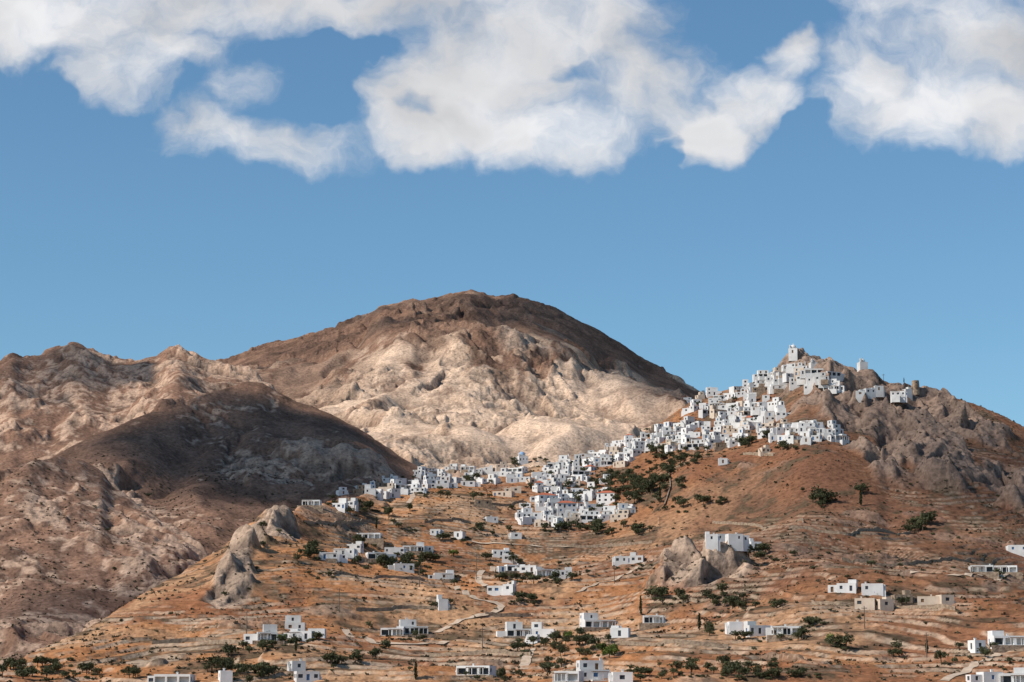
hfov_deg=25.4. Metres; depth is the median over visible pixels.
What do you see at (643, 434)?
white cubic house
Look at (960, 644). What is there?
olive tree
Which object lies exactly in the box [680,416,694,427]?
white cubic house
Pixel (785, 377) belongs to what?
white cubic house
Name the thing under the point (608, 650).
carob tree
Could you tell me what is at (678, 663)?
olive tree
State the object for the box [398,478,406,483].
white cubic house
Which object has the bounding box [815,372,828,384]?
white cubic house
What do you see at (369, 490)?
white cubic house
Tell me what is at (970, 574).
dirt track
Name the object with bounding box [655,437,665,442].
white cubic house
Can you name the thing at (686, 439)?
white cubic house
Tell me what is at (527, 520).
white cubic house
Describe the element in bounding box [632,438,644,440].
white cubic house
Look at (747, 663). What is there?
olive tree
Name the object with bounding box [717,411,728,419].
white cubic house
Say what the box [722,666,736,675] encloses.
olive tree
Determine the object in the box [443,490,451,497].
olive tree
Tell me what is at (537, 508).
white cubic house
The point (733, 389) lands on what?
white cubic house
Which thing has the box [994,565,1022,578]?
white villa
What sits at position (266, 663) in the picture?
olive tree
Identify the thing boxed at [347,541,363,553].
white cubic house
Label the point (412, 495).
dirt track
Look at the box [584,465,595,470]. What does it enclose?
red roof house
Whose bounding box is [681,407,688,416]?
white tower house
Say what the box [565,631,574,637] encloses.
carob tree
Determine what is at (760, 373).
white cubic house
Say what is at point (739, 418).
white cubic house
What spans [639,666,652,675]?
olive tree
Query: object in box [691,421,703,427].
white tower house
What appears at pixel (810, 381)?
white cubic house
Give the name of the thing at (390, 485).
cream house
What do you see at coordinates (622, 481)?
olive tree
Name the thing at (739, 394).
white cubic house
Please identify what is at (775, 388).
white cubic house
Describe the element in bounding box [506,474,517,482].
white cubic house
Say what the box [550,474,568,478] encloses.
white cubic house
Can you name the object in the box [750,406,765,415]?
white cubic house
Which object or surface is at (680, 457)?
olive tree
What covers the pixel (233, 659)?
olive tree
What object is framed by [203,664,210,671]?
olive tree
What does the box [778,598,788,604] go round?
olive tree
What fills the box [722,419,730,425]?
white cubic house
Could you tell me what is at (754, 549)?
olive tree
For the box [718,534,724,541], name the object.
white cubic house
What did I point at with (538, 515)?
white cubic house
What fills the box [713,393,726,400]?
white cubic house
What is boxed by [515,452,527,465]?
blue domed church
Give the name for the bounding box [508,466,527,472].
white cubic house
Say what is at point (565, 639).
olive tree
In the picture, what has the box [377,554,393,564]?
olive tree
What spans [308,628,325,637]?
white cubic house
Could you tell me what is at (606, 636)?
olive tree
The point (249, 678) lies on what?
olive tree
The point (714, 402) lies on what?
white cubic house
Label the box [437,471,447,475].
white cubic house
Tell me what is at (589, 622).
white villa
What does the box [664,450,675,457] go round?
olive tree
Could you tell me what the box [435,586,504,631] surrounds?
dirt track
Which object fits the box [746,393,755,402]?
white tower house
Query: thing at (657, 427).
white cubic house
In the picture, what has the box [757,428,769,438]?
white cubic house
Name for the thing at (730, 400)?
stone house
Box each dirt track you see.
[342,628,448,643]
[406,493,414,502]
[426,530,575,546]
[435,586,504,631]
[475,566,495,585]
[519,647,535,668]
[576,559,652,591]
[910,571,1022,580]
[941,653,1000,680]
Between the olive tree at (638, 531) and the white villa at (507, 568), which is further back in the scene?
the olive tree at (638, 531)
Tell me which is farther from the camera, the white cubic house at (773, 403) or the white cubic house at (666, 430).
the white cubic house at (666, 430)
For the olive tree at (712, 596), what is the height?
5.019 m
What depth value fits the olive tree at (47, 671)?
765.36 m
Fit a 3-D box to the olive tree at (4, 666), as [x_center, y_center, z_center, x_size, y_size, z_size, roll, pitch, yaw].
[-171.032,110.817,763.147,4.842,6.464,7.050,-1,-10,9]
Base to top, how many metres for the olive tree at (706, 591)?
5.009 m
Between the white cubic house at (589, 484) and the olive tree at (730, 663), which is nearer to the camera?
the olive tree at (730, 663)
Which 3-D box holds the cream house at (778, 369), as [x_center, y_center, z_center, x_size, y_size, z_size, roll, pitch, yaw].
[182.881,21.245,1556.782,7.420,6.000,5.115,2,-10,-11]
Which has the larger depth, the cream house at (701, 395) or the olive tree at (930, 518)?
the cream house at (701, 395)
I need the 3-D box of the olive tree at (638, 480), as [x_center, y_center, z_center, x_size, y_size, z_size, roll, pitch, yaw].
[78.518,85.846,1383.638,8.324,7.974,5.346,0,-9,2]
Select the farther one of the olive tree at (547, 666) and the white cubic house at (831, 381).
the white cubic house at (831, 381)
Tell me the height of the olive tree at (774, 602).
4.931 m
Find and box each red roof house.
[534,481,543,485]
[535,493,557,506]
[555,501,576,515]
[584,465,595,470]
[597,491,616,504]
[743,416,752,421]
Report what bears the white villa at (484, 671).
on the hills terrain
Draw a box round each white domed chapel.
[809,358,817,368]
[857,358,867,371]
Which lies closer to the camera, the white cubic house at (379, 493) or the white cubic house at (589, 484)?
the white cubic house at (379, 493)
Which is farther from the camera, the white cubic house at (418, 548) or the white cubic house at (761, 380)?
the white cubic house at (761, 380)
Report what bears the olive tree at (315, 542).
on the hills terrain
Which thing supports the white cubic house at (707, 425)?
on the hills terrain
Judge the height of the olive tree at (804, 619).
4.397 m
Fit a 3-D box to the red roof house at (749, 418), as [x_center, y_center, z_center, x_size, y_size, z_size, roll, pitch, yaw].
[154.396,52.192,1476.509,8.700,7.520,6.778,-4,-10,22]
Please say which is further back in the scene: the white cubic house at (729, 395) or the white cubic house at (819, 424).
the white cubic house at (729, 395)
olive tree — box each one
[0,657,19,668]
[0,662,8,677]
[9,660,19,669]
[14,669,29,678]
[15,658,26,665]
[15,664,27,670]
[24,666,38,676]
[27,668,36,676]
[34,655,52,667]
[37,666,55,677]
[49,657,60,663]
[51,661,62,673]
[59,670,69,678]
[82,661,96,674]
[92,667,102,674]
[124,666,133,677]
[127,666,139,677]
[201,653,222,670]
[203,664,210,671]
[215,657,232,669]
[221,642,238,656]
[223,657,234,663]
[232,661,243,673]
[238,640,249,649]
[239,662,251,676]
[244,646,253,652]
[244,674,253,681]
[252,662,266,677]
[256,640,267,651]
[256,671,267,676]
[258,520,267,529]
[259,660,269,666]
[264,666,273,676]
[266,639,276,647]
[267,665,282,674]
[274,635,287,644]
[286,638,294,642]
[289,635,301,641]
[293,552,302,562]
[302,547,311,558]
[303,543,316,557]
[307,539,318,545]
[312,631,321,638]
[323,651,337,664]
[336,655,347,663]
[345,506,355,514]
[351,651,360,660]
[356,535,365,541]
[362,499,374,509]
[367,649,376,658]
[372,646,382,657]
[376,559,386,565]
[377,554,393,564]
[379,639,390,647]
[384,506,393,517]
[386,556,397,564]
[400,553,410,559]
[401,557,410,562]
[405,502,412,508]
[405,550,414,560]
[412,561,420,569]
[420,550,433,560]
[431,554,440,560]
[439,532,449,538]
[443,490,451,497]
[450,579,457,585]
[469,490,479,499]
[471,472,479,476]
[477,525,484,533]
[479,551,490,557]
[494,574,504,580]
[495,671,506,678]
[496,666,505,675]
[506,571,517,580]
[509,553,518,564]
[510,641,522,650]
[511,590,526,598]
[514,669,521,674]
[519,641,531,649]
[522,571,531,578]
[525,574,544,583]
[526,635,539,643]
[540,636,550,645]
[541,662,557,674]
[544,656,554,661]
[549,630,561,640]
[551,570,560,576]
[553,522,562,528]
[555,656,566,666]
[557,646,563,655]
[560,645,569,651]
[561,637,570,644]
[563,479,573,485]
[563,521,572,529]
[565,571,577,580]
[567,634,580,645]
[575,646,583,655]
[576,630,585,634]
[579,634,590,643]
[580,647,590,655]
[587,485,599,490]
[587,637,601,644]
[589,526,600,533]
[592,518,602,523]
[594,523,608,528]
[599,478,608,484]
[604,633,610,642]
[605,472,617,480]
[606,479,614,486]
[606,526,615,533]
[610,494,619,501]
[615,486,625,491]
[616,477,629,484]
[619,519,627,527]
[626,491,638,501]
[629,472,641,481]
[631,489,643,494]
[631,523,640,533]
[631,666,644,674]
[632,528,643,533]
[635,476,645,482]
[636,673,646,680]
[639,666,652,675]
[640,479,660,492]
[642,484,656,493]
[643,586,656,599]
[646,442,654,452]
[648,473,662,481]
[650,584,659,596]
[656,586,668,600]
[656,671,665,678]
[657,444,666,449]
[657,453,666,459]
[658,473,670,481]
[660,483,668,490]
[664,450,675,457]
[664,464,673,468]
[666,458,676,463]
[666,467,675,474]
[667,660,686,672]
[669,668,677,674]
[673,588,684,596]
[674,454,685,462]
[676,497,689,507]
[677,593,689,602]
[682,661,699,674]
[686,656,699,662]
[692,453,702,458]
[693,493,701,501]
[696,494,711,504]
[701,588,712,597]
[703,626,714,635]
[704,621,714,627]
[707,592,715,599]
[708,665,718,673]
[711,599,720,605]
[716,581,728,590]
[716,653,730,664]
[719,590,727,596]
[721,659,740,665]
[721,668,732,676]
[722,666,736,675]
[726,595,737,608]
[729,630,744,639]
[732,664,744,674]
[735,599,748,609]
[735,669,745,673]
[736,592,749,599]
[740,441,750,447]
[740,666,750,676]
[741,631,753,635]
[741,659,754,666]
[742,437,753,444]
[744,546,752,556]
[745,434,756,443]
[748,544,758,555]
[750,667,762,672]
[751,601,759,607]
[751,664,763,669]
[752,672,764,677]
[753,550,766,558]
[755,543,769,550]
[762,668,779,676]
[764,542,771,551]
[766,661,778,667]
[767,666,782,678]
[768,598,786,607]
[775,632,784,638]
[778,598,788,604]
[786,669,797,676]
[791,631,801,639]
[795,669,803,676]
[796,626,809,638]
[800,616,812,624]
[805,616,822,626]
[810,484,827,497]
[813,491,831,503]
[815,500,825,506]
[824,489,840,502]
[824,635,842,646]
[831,633,854,649]
[854,482,870,494]
[866,560,875,566]
[887,648,898,656]
[890,640,902,647]
[893,597,905,603]
[895,647,903,656]
[900,596,909,605]
[901,524,915,530]
[906,516,917,525]
[913,521,921,531]
[916,515,927,530]
[920,510,937,523]
[924,515,933,524]
[934,649,948,664]
[955,641,963,648]
[977,648,992,656]
[988,642,999,647]
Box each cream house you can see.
[376,483,394,490]
[493,490,514,496]
[495,462,506,470]
[504,486,520,492]
[526,478,536,483]
[534,519,550,526]
[564,512,580,522]
[609,445,619,454]
[610,509,629,522]
[613,460,629,467]
[657,439,670,451]
[667,441,675,444]
[695,391,704,399]
[709,405,726,418]
[722,425,737,434]
[736,401,744,406]
[736,411,749,415]
[758,445,769,456]
[761,421,775,425]
[773,367,780,371]
[776,419,792,426]
[794,368,803,378]
[854,596,875,609]
[875,597,893,610]
[917,594,938,604]
[936,595,955,604]
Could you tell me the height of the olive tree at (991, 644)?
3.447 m
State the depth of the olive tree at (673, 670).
707.61 m
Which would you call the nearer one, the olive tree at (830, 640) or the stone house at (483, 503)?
the olive tree at (830, 640)
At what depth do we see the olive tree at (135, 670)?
762.85 m
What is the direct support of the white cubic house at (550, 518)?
on the hills terrain
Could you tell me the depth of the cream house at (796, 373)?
1514.60 m
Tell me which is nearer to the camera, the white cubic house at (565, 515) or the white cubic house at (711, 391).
the white cubic house at (565, 515)
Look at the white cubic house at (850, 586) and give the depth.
872.43 m
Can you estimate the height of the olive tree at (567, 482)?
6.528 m
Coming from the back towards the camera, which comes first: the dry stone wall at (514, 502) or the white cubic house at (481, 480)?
the white cubic house at (481, 480)
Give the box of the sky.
[0,0,1023,425]
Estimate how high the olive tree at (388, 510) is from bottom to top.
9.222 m
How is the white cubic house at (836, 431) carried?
on the hills terrain
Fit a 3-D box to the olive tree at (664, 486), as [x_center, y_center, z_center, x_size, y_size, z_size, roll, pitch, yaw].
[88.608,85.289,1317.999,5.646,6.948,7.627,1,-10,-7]
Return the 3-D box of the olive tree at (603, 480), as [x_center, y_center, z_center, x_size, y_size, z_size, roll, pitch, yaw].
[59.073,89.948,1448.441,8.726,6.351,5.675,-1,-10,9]
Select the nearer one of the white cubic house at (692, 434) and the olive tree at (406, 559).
the olive tree at (406, 559)
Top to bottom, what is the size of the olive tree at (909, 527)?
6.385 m
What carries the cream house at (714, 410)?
on the hills terrain
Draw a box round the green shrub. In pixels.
[839,645,850,649]
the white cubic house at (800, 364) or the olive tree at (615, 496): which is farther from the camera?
the white cubic house at (800, 364)
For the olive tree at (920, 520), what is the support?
on the hills terrain
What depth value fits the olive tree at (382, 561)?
1058.69 m
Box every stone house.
[351,484,364,495]
[373,478,386,487]
[473,499,496,510]
[648,425,655,434]
[713,442,727,452]
[718,398,733,405]
[752,386,766,396]
[891,590,916,607]
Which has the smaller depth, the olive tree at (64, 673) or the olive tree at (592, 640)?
the olive tree at (64, 673)
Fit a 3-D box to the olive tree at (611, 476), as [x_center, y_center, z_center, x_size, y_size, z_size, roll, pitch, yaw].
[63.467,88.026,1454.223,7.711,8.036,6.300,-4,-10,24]
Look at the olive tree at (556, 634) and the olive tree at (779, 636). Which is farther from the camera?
the olive tree at (556, 634)
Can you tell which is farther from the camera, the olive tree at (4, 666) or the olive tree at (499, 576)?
the olive tree at (499, 576)
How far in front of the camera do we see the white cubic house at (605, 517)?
1305.28 m
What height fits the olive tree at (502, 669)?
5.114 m
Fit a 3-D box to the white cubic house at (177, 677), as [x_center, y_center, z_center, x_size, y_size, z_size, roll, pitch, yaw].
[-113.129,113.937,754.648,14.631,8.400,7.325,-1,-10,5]
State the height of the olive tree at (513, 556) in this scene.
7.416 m
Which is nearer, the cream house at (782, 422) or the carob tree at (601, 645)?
the carob tree at (601, 645)
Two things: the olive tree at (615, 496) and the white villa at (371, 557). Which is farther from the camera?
the olive tree at (615, 496)
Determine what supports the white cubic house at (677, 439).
on the hills terrain
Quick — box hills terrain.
[0,289,1023,681]
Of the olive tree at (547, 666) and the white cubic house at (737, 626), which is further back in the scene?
the white cubic house at (737, 626)
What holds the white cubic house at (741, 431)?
on the hills terrain
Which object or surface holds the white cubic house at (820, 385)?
on the hills terrain
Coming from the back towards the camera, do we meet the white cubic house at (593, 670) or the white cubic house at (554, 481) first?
the white cubic house at (554, 481)
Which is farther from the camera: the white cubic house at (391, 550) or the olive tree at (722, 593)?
the white cubic house at (391, 550)
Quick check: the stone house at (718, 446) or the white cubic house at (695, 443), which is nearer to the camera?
the stone house at (718, 446)
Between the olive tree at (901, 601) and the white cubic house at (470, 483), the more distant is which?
the white cubic house at (470, 483)
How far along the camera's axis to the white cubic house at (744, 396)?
1538.12 m
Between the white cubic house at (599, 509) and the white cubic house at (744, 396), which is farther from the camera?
the white cubic house at (744, 396)
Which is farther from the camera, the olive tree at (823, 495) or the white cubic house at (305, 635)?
the olive tree at (823, 495)
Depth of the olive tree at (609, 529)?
1277.47 m
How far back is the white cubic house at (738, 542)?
996.05 m
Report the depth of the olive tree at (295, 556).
1031.45 m
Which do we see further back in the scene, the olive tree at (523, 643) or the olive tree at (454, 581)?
the olive tree at (454, 581)
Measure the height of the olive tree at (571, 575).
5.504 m
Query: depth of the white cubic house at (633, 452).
1508.76 m
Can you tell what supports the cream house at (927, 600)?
on the hills terrain
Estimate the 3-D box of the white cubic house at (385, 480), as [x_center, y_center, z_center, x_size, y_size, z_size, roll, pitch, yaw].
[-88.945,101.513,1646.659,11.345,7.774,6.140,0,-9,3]
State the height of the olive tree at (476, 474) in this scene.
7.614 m
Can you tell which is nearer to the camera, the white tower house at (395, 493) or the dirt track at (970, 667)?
the dirt track at (970, 667)
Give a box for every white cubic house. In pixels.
[147,672,194,681]
[218,668,232,681]
[243,634,271,643]
[283,629,314,641]
[285,615,305,630]
[287,659,305,670]
[294,671,321,681]
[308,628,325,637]
[319,552,347,563]
[332,498,347,513]
[333,548,357,558]
[336,487,348,495]
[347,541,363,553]
[348,498,358,510]
[364,484,375,495]
[370,480,375,487]
[376,489,382,500]
[382,476,396,482]
[383,491,390,498]
[384,546,405,556]
[387,562,413,572]
[390,479,409,488]
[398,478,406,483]
[400,487,410,494]
[403,542,423,555]
[406,479,421,488]
[410,482,426,493]
[413,467,425,475]
[414,470,421,478]
[419,466,436,475]
[422,484,430,488]
[423,474,435,483]
[424,546,432,552]
[425,472,435,475]
[428,570,453,582]
[430,529,443,537]
[431,479,448,487]
[436,595,449,610]
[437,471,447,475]
[440,474,451,482]
[444,464,458,472]
[449,482,457,487]
[451,477,461,482]
[454,530,465,539]
[460,464,475,472]
[461,481,480,486]
[476,477,486,483]
[479,465,492,473]
[484,516,497,522]
[487,473,500,483]
[487,586,502,595]
[490,471,500,475]
[492,548,510,557]
[500,467,513,476]
[501,581,516,594]
[502,553,517,563]
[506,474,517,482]
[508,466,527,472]
[509,532,521,538]
[512,564,537,572]
[514,472,531,481]
[515,508,531,519]
[517,516,535,524]
[519,502,530,507]
[524,634,539,643]
[531,471,547,477]
[531,622,554,637]
[532,485,550,492]
[532,510,547,519]
[535,504,546,511]
[538,478,549,484]
[541,511,549,520]
[542,465,552,471]
[542,474,551,478]
[543,487,550,492]
[544,463,560,473]
[544,497,559,506]
[545,480,559,485]
[547,506,556,515]
[547,515,562,522]
[549,486,566,494]
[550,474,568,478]
[551,477,561,486]
[551,485,559,490]
[551,518,565,528]
[552,567,571,579]
[556,462,571,469]
[556,494,576,502]
[557,473,565,482]
[558,454,573,461]
[559,510,577,519]
[560,465,570,475]
[562,490,575,497]
[565,477,575,486]
[571,470,594,474]
[571,475,589,481]
[571,488,587,491]
[572,461,582,470]
[574,454,582,462]
[576,658,610,680]
[577,493,585,502]
[578,506,588,514]
[579,510,599,522]
[580,450,594,458]
[582,459,592,466]
[583,489,595,500]
[584,502,596,508]
[587,482,595,487]
[587,507,602,510]
[589,450,608,456]
[589,458,604,466]
[596,487,610,491]
[598,513,609,521]
[599,453,608,461]
[599,474,610,484]
[601,456,618,466]
[602,505,616,514]
[608,669,632,681]
[610,441,622,446]
[610,626,630,637]
[612,555,628,566]
[614,454,623,460]
[616,503,635,514]
[617,448,629,453]
[624,435,632,445]
[624,453,634,461]
[629,448,644,456]
[629,552,644,563]
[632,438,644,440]
[632,441,644,449]
[640,432,649,438]
[644,440,657,450]
[645,435,657,444]
[654,423,663,431]
[654,429,672,436]
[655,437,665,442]
[662,426,679,436]
[664,422,677,426]
[664,444,677,453]
[666,435,674,441]
[674,434,685,444]
[678,442,685,450]
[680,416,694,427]
[681,428,696,434]
[681,435,700,443]
[683,431,700,437]
[686,424,696,427]
[686,439,705,450]
[689,405,698,412]
[690,399,701,405]
[698,405,709,417]
[699,403,707,408]
[701,421,710,431]
[702,429,721,433]
[704,399,723,408]
[705,438,721,442]
[705,532,719,550]
[706,387,721,397]
[709,431,720,439]
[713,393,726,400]
[713,426,722,431]
[714,417,721,426]
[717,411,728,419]
[718,405,725,409]
[718,457,728,464]
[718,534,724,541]
[720,434,728,440]
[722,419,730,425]
[724,393,735,399]
[725,436,737,442]
[725,533,748,551]
[725,620,742,633]
[726,402,738,409]
[727,407,736,414]
[727,440,737,447]
[728,415,737,423]
[729,386,742,392]
[732,428,749,436]
[733,406,742,411]
[736,388,745,397]
[737,413,745,421]
[738,421,753,429]
[742,379,747,389]
[743,392,756,400]
[743,402,754,410]
[743,621,772,636]
[744,400,757,406]
[747,382,756,392]
[749,538,760,550]
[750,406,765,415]
[752,370,768,382]
[753,416,763,422]
[755,375,766,386]
[756,422,762,432]
[757,401,766,410]
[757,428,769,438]
[758,407,764,420]
[762,395,769,401]
[765,373,772,382]
[766,626,780,640]
[767,397,780,410]
[768,433,776,442]
[769,384,786,393]
[770,371,777,379]
[770,424,790,434]
[772,378,787,384]
[774,401,784,412]
[775,408,789,420]
[777,430,790,443]
[782,373,793,382]
[785,428,797,434]
[785,435,801,443]
[786,363,796,373]
[789,377,800,390]
[791,422,800,427]
[794,361,806,370]
[796,376,805,384]
[799,420,816,422]
[800,368,822,379]
[800,429,812,436]
[800,436,812,444]
[804,384,812,394]
[806,377,814,385]
[811,427,823,434]
[811,433,821,441]
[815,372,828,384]
[815,420,824,427]
[818,378,827,387]
[822,428,833,439]
[823,380,844,393]
[826,371,844,381]
[827,420,840,428]
[827,434,849,444]
[828,579,857,593]
[829,379,837,384]
[832,428,843,434]
[855,391,864,402]
[858,388,875,398]
[861,582,885,596]
[874,385,884,397]
[890,391,906,403]
[903,387,912,400]
[966,669,1002,681]
[968,638,987,652]
[1006,545,1023,556]
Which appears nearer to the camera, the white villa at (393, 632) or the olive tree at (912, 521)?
the white villa at (393, 632)
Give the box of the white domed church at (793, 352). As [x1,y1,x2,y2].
[788,345,797,360]
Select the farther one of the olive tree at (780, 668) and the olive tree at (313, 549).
the olive tree at (313, 549)
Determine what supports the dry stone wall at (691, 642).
on the hills terrain
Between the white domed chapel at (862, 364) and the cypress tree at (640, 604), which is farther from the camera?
the white domed chapel at (862, 364)
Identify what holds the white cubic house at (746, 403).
on the hills terrain
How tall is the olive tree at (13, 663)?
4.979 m
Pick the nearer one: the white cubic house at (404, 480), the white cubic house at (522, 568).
the white cubic house at (522, 568)
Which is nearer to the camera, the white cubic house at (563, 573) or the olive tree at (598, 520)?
the white cubic house at (563, 573)
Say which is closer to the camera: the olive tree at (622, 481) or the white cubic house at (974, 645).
the white cubic house at (974, 645)
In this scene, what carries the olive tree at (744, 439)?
on the hills terrain
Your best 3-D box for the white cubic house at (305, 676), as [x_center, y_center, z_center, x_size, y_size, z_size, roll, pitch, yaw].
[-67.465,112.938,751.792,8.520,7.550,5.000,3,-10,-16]
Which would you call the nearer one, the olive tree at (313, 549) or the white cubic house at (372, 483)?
the olive tree at (313, 549)
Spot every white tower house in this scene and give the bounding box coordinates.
[387,488,400,497]
[673,427,683,434]
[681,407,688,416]
[683,397,691,403]
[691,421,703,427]
[702,434,709,438]
[705,442,712,449]
[731,422,739,427]
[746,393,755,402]
[764,411,774,422]
[781,365,786,373]
[797,423,816,434]
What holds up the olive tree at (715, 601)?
on the hills terrain
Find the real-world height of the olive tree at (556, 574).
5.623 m
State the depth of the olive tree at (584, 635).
813.82 m
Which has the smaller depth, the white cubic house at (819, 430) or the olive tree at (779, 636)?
the olive tree at (779, 636)
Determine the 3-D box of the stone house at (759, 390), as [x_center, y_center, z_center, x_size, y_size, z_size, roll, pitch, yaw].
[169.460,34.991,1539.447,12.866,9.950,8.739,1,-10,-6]
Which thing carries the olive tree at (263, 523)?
on the hills terrain
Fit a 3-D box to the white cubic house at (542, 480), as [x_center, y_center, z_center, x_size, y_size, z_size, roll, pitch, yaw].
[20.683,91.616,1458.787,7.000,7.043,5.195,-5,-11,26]
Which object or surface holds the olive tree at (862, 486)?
on the hills terrain
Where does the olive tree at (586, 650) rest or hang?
on the hills terrain
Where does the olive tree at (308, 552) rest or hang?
on the hills terrain
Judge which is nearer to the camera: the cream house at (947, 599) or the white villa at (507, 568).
the cream house at (947, 599)
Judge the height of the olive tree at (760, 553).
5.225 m
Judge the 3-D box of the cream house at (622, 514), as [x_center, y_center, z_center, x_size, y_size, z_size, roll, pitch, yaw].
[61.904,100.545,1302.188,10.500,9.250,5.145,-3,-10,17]
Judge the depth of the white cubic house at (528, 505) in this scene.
1372.48 m
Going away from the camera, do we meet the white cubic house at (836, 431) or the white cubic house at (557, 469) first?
the white cubic house at (836, 431)
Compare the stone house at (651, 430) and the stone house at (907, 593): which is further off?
the stone house at (651, 430)
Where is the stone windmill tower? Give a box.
[911,380,919,394]
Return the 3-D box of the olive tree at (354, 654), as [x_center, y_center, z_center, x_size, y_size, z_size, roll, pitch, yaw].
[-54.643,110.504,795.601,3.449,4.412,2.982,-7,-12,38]
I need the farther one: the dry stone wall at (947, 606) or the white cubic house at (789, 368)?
the white cubic house at (789, 368)
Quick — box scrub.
[0,355,1023,681]
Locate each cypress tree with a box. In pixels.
[294,635,297,650]
[413,661,417,679]
[639,595,642,613]
[658,485,661,497]
[697,613,701,629]
[859,489,862,505]
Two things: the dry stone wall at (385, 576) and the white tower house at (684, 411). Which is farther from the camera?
the white tower house at (684, 411)
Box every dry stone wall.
[152,637,241,643]
[303,518,379,524]
[333,571,424,581]
[356,605,454,610]
[424,517,492,529]
[424,649,530,656]
[470,499,523,505]
[485,611,530,616]
[546,540,652,547]
[622,639,727,648]
[644,594,697,602]
[664,473,670,504]
[713,518,804,529]
[743,452,773,455]
[789,525,910,535]
[811,599,955,609]
[842,556,970,566]
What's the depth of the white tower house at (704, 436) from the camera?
1462.57 m
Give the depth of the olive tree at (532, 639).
857.72 m
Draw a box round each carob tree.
[447,549,458,556]
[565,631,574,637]
[596,641,606,650]
[602,647,618,657]
[607,642,619,655]
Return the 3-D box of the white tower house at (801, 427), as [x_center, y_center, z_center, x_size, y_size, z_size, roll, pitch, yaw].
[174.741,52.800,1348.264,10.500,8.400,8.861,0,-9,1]
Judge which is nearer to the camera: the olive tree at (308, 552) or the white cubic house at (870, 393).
the olive tree at (308, 552)
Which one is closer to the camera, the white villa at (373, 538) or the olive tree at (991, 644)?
the olive tree at (991, 644)
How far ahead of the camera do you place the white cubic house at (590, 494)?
1383.12 m
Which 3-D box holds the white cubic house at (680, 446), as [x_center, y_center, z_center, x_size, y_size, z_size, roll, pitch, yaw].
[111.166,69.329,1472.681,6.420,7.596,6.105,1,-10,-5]
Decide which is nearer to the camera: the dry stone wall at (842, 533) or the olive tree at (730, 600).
the olive tree at (730, 600)
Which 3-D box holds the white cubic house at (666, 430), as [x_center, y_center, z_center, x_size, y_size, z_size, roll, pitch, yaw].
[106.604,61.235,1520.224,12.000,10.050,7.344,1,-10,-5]
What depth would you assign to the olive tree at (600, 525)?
1282.71 m
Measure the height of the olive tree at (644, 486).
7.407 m
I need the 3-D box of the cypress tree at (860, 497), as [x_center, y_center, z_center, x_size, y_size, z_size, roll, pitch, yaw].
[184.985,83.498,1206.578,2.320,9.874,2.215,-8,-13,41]
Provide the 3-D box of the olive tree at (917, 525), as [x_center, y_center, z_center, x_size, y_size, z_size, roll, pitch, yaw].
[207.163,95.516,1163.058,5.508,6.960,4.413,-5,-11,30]
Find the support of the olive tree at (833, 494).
on the hills terrain
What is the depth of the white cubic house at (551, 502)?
1369.61 m
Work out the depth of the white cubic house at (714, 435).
1461.24 m
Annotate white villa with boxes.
[252,624,285,644]
[297,500,322,512]
[357,533,383,548]
[365,551,393,564]
[381,626,407,636]
[397,618,434,637]
[454,664,495,677]
[496,620,530,637]
[497,563,519,572]
[533,567,555,577]
[552,671,583,681]
[580,613,617,631]
[639,614,669,630]
[767,624,806,642]
[968,564,998,578]
[987,631,1023,652]
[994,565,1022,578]
[999,667,1023,681]
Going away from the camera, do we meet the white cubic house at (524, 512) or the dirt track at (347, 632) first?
the dirt track at (347, 632)
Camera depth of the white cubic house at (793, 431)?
1351.43 m
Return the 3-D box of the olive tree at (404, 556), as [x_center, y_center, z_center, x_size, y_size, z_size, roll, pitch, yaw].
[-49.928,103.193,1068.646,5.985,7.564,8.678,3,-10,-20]
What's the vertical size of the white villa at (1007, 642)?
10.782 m
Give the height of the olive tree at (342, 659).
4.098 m
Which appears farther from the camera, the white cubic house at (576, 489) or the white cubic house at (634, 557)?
the white cubic house at (576, 489)
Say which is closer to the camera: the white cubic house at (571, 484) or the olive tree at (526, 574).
the olive tree at (526, 574)
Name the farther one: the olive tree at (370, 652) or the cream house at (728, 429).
the cream house at (728, 429)
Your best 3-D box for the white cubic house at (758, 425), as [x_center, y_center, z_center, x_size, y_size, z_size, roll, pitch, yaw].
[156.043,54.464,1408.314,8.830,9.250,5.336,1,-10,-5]
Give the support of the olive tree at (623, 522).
on the hills terrain
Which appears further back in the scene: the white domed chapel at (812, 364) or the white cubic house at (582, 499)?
the white domed chapel at (812, 364)
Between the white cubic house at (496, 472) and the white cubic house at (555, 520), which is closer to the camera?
the white cubic house at (555, 520)
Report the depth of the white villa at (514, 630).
927.99 m
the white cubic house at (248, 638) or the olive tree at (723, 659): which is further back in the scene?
the white cubic house at (248, 638)
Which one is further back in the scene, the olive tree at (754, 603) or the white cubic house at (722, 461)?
the white cubic house at (722, 461)
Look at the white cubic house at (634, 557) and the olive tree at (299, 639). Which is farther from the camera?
the white cubic house at (634, 557)
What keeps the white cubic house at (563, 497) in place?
on the hills terrain
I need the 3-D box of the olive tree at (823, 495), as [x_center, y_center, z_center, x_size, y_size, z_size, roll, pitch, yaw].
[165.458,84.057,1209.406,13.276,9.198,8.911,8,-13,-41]
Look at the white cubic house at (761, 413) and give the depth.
1469.45 m
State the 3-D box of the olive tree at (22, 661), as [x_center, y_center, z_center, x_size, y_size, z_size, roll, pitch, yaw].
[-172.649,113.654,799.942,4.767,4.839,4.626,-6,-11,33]
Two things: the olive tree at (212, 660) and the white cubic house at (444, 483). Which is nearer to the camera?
the olive tree at (212, 660)
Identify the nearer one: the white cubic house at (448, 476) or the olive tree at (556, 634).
the olive tree at (556, 634)
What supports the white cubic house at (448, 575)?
on the hills terrain
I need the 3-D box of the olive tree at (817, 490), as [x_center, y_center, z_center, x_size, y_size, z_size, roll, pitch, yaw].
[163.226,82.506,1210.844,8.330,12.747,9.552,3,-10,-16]

